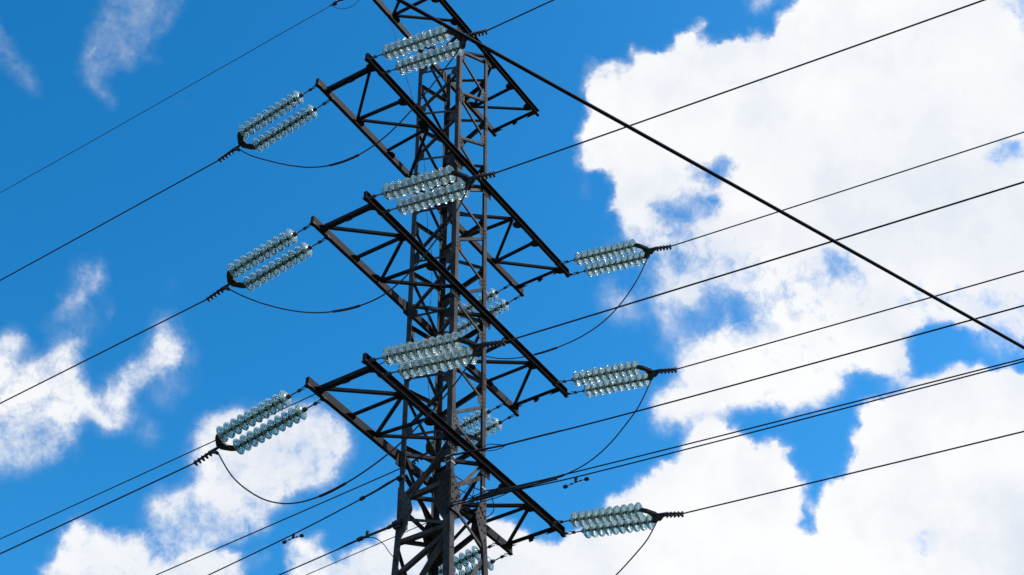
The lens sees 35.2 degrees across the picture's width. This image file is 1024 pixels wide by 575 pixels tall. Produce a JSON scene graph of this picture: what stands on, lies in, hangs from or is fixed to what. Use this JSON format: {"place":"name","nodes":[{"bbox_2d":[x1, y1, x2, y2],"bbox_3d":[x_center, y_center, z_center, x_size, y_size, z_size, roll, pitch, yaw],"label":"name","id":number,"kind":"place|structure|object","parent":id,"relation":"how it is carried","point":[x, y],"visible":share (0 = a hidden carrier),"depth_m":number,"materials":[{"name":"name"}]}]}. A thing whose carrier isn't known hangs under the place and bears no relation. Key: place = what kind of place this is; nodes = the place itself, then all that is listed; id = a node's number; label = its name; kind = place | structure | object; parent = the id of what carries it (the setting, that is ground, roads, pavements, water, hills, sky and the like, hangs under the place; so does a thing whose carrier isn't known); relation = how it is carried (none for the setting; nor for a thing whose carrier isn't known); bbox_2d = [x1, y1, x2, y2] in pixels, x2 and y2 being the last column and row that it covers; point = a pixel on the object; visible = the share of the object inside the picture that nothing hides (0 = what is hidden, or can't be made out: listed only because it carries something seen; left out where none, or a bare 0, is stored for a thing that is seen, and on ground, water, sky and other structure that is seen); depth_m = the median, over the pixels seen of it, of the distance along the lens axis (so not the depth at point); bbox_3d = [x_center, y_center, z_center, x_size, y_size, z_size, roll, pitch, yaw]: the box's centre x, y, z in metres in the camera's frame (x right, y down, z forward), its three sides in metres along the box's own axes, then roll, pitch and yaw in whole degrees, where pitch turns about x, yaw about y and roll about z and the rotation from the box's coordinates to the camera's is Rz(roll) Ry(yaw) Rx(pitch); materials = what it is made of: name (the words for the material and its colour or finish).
{"place":"outdoors","nodes":[
{"label":"outdoors","id":0,"kind":"place"},
{"bbox_2d":[0,0,1023,574],"label":"sky","id":1,"kind":"structure","parent":0,"point":[72,72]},
{"label":"ground","id":2,"kind":"structure","parent":0,"visible":0},
{"bbox_2d":[304,0,569,574],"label":"lattice pylon","id":3,"kind":"object","parent":2,"relation":"on","point":[441,483],"visible":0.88,"depth_m":35.14,"materials":[{"name":"metal"}]},
{"bbox_2d":[0,0,358,192],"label":"earth wire","id":4,"kind":"object","parent":3,"relation":"attached to","point":[335,3],"visible":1,"depth_m":41.59,"materials":[{"name":"black metal"}]},
{"bbox_2d":[193,383,326,465],"bbox_3d":[-5.021,2.717,31.584,3.075,0.356,0.856,-29,-48,17],"label":"insulator set","id":5,"kind":"object","parent":3,"relation":"attached to","point":[249,439],"visible":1,"depth_m":31.46,"materials":[{"name":"glass"}]},
{"bbox_2d":[0,459,200,553],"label":"power conductor","id":6,"kind":"object","parent":5,"relation":"attached to","point":[98,508],"visible":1,"depth_m":32.90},
{"bbox_2d":[206,221,330,301],"bbox_3d":[-5.226,-0.499,34.006,3.075,0.356,0.856,-29,-48,18],"label":"insulator set","id":7,"kind":"object","parent":3,"relation":"attached to","point":[266,272],"visible":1,"depth_m":33.88,"materials":[{"name":"glass"}]},
{"bbox_2d":[0,295,212,403],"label":"power conductor","id":8,"kind":"object","parent":7,"relation":"attached to","point":[105,350],"visible":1,"depth_m":35.48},
{"bbox_2d":[218,83,333,161],"bbox_3d":[-5.410,-3.659,36.411,3.075,0.356,0.856,-29,-48,18],"label":"insulator set","id":9,"kind":"object","parent":3,"relation":"attached to","point":[275,133],"visible":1,"depth_m":36.29,"materials":[{"name":"glass"}]},
{"bbox_2d":[0,156,224,280],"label":"power conductor","id":10,"kind":"object","parent":9,"relation":"attached to","point":[111,219],"visible":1,"depth_m":38.00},
{"bbox_2d":[208,475,406,574],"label":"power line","id":11,"kind":"object","parent":3,"relation":"attached to","point":[397,478],"visible":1,"depth_m":33.12,"materials":[{"name":"black metal"}]},
{"bbox_2d":[279,518,407,574],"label":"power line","id":12,"kind":"object","parent":3,"relation":"attached to","point":[396,524],"visible":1,"depth_m":31.98,"materials":[{"name":"black metal"}]},
{"bbox_2d":[306,523,425,574],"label":"telecom cable","id":13,"kind":"object","parent":3,"relation":"attached to","point":[360,551],"visible":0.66,"depth_m":33.95,"materials":[{"name":"black rubber"}]},
{"bbox_2d":[367,26,487,74],"bbox_3d":[-1.775,-5.130,34.622,3.075,0.356,0.856,-13,-41,32],"label":"insulator set","id":14,"kind":"object","parent":3,"relation":"attached to","point":[421,41],"visible":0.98,"depth_m":34.65,"materials":[{"name":"glass"}]},
{"bbox_2d":[239,41,463,167],"bbox_3d":[-3.592,-3.404,34.663,6.113,2.144,0.053,-23,-46,24],"label":"jumper cable","id":15,"kind":"object","parent":14,"relation":"hanging from","point":[345,160],"visible":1,"depth_m":33.87,"materials":[{"name":"black metal"}]},
{"bbox_2d":[487,0,553,30],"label":"power conductor","id":16,"kind":"object","parent":14,"relation":"attached to","point":[520,15],"visible":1,"depth_m":33.40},
{"bbox_2d":[363,165,495,214],"bbox_3d":[-1.588,-1.969,32.215,3.075,0.356,0.856,-13,-41,32],"label":"insulator set","id":17,"kind":"object","parent":3,"relation":"attached to","point":[422,182],"visible":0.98,"depth_m":32.22,"materials":[{"name":"glass"}]},
{"bbox_2d":[229,183,469,312],"bbox_3d":[-3.397,-0.248,32.279,6.121,2.126,0.061,-23,-46,24],"label":"jumper cable","id":18,"kind":"object","parent":17,"relation":"hanging from","point":[349,308],"visible":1,"depth_m":31.44,"materials":[{"name":"black rubber"}]},
{"bbox_2d":[494,0,984,173],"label":"power conductor","id":19,"kind":"object","parent":17,"relation":"attached to","point":[746,84],"visible":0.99,"depth_m":28.74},
{"bbox_2d":[362,331,505,378],"bbox_3d":[-1.385,1.229,29.809,3.075,0.356,0.856,-14,-41,32],"label":"insulator set","id":20,"kind":"object","parent":3,"relation":"attached to","point":[415,358],"visible":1,"depth_m":29.82,"materials":[{"name":"glass"}]},
{"bbox_2d":[217,351,476,503],"bbox_3d":[-3.188,2.930,29.902,6.117,1.980,0.081,-23,-46,24],"label":"jumper cable","id":21,"kind":"object","parent":20,"relation":"hanging from","point":[345,483],"visible":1,"depth_m":29.21,"materials":[{"name":"black rubber"}]},
{"bbox_2d":[496,181,1023,343],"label":"power conductor","id":22,"kind":"object","parent":20,"relation":"attached to","point":[964,200],"visible":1,"depth_m":26.50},
{"bbox_2d":[411,401,518,463],"bbox_3d":[-1.270,3.557,38.705,3.075,0.356,0.856,-29,-48,18],"label":"insulator set","id":23,"kind":"object","parent":3,"relation":"attached to","point":[473,420],"visible":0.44,"depth_m":38.46,"materials":[{"name":"glass"}]},
{"bbox_2d":[156,468,399,574],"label":"power conductor","id":24,"kind":"object","parent":23,"relation":"attached to","point":[279,521],"visible":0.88,"depth_m":40.53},
{"bbox_2d":[426,541,512,574],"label":"insulator set","id":25,"kind":"object","parent":3,"relation":"attached to","point":[464,560],"visible":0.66,"depth_m":35.51,"materials":[{"name":"glass"}]},
{"bbox_2d":[444,282,524,335],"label":"insulator set","id":26,"kind":"object","parent":3,"relation":"attached to","point":[465,325],"visible":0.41,"depth_m":41.34,"materials":[{"name":"glass"}]},
{"bbox_2d":[0,361,384,538],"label":"power conductor","id":27,"kind":"object","parent":26,"relation":"attached to","point":[141,474],"visible":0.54,"depth_m":45.60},
{"bbox_2d":[558,239,671,276],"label":"insulator set","id":28,"kind":"object","parent":3,"relation":"attached to","point":[610,252],"visible":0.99,"depth_m":39.74,"materials":[{"name":"glass"}]},
{"bbox_2d":[462,254,648,358],"bbox_3d":[0.731,0.898,39.842,6.172,1.914,0.053,-23,-46,24],"label":"jumper cable","id":29,"kind":"object","parent":28,"relation":"hanging from","point":[545,351],"visible":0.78,"depth_m":38.95,"materials":[{"name":"black rubber"}]},
{"bbox_2d":[671,131,1023,246],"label":"power conductor","id":30,"kind":"object","parent":28,"relation":"attached to","point":[852,187],"visible":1,"depth_m":36.64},
{"bbox_2d":[554,360,676,397],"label":"insulator set","id":31,"kind":"object","parent":3,"relation":"attached to","point":[595,381],"visible":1,"depth_m":36.91,"materials":[{"name":"glass"}]},
{"bbox_2d":[441,377,652,490],"bbox_3d":[0.568,3.721,37.004,6.173,1.946,0.053,-23,-46,24],"label":"jumper cable","id":32,"kind":"object","parent":31,"relation":"hanging from","point":[605,447],"visible":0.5,"depth_m":35.96,"materials":[{"name":"black rubber"}]},
{"bbox_2d":[669,270,1023,370],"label":"power conductor","id":33,"kind":"object","parent":31,"relation":"attached to","point":[851,319],"visible":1,"depth_m":34.08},
{"bbox_2d":[551,502,683,538],"bbox_3d":[2.264,4.898,34.066,3.075,0.356,0.856,-13,-41,32],"label":"insulator set","id":34,"kind":"object","parent":3,"relation":"attached to","point":[610,520],"visible":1,"depth_m":34.06,"materials":[{"name":"glass"}]},
{"bbox_2d":[615,521,657,574],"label":"jumper cable","id":35,"kind":"object","parent":34,"relation":"hanging from","point":[638,549],"visible":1,"depth_m":33.30,"materials":[{"name":"grey metal"}]},
{"bbox_2d":[675,431,1023,514],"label":"power conductor","id":36,"kind":"object","parent":34,"relation":"attached to","point":[856,471],"visible":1,"depth_m":31.42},
{"bbox_2d":[396,0,1023,348],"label":"overhead cable","id":37,"kind":"object","parent":3,"relation":"attached to","point":[593,107],"visible":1,"depth_m":12.59,"materials":[{"name":"black metal"}]},
{"bbox_2d":[430,358,1023,539],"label":"telecom cable","id":38,"kind":"object","parent":3,"relation":"attached to","point":[453,508],"visible":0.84,"depth_m":29.30,"materials":[{"name":"black rubber"}]},
{"bbox_2d":[445,305,1023,463],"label":"power line","id":39,"kind":"object","parent":3,"relation":"attached to","point":[486,449],"visible":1,"depth_m":29.25,"materials":[{"name":"metal"}]},
{"bbox_2d":[453,361,1023,504],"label":"power line","id":40,"kind":"object","parent":3,"relation":"attached to","point":[504,492],"visible":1,"depth_m":29.08,"materials":[{"name":"black metal"}]}
]}

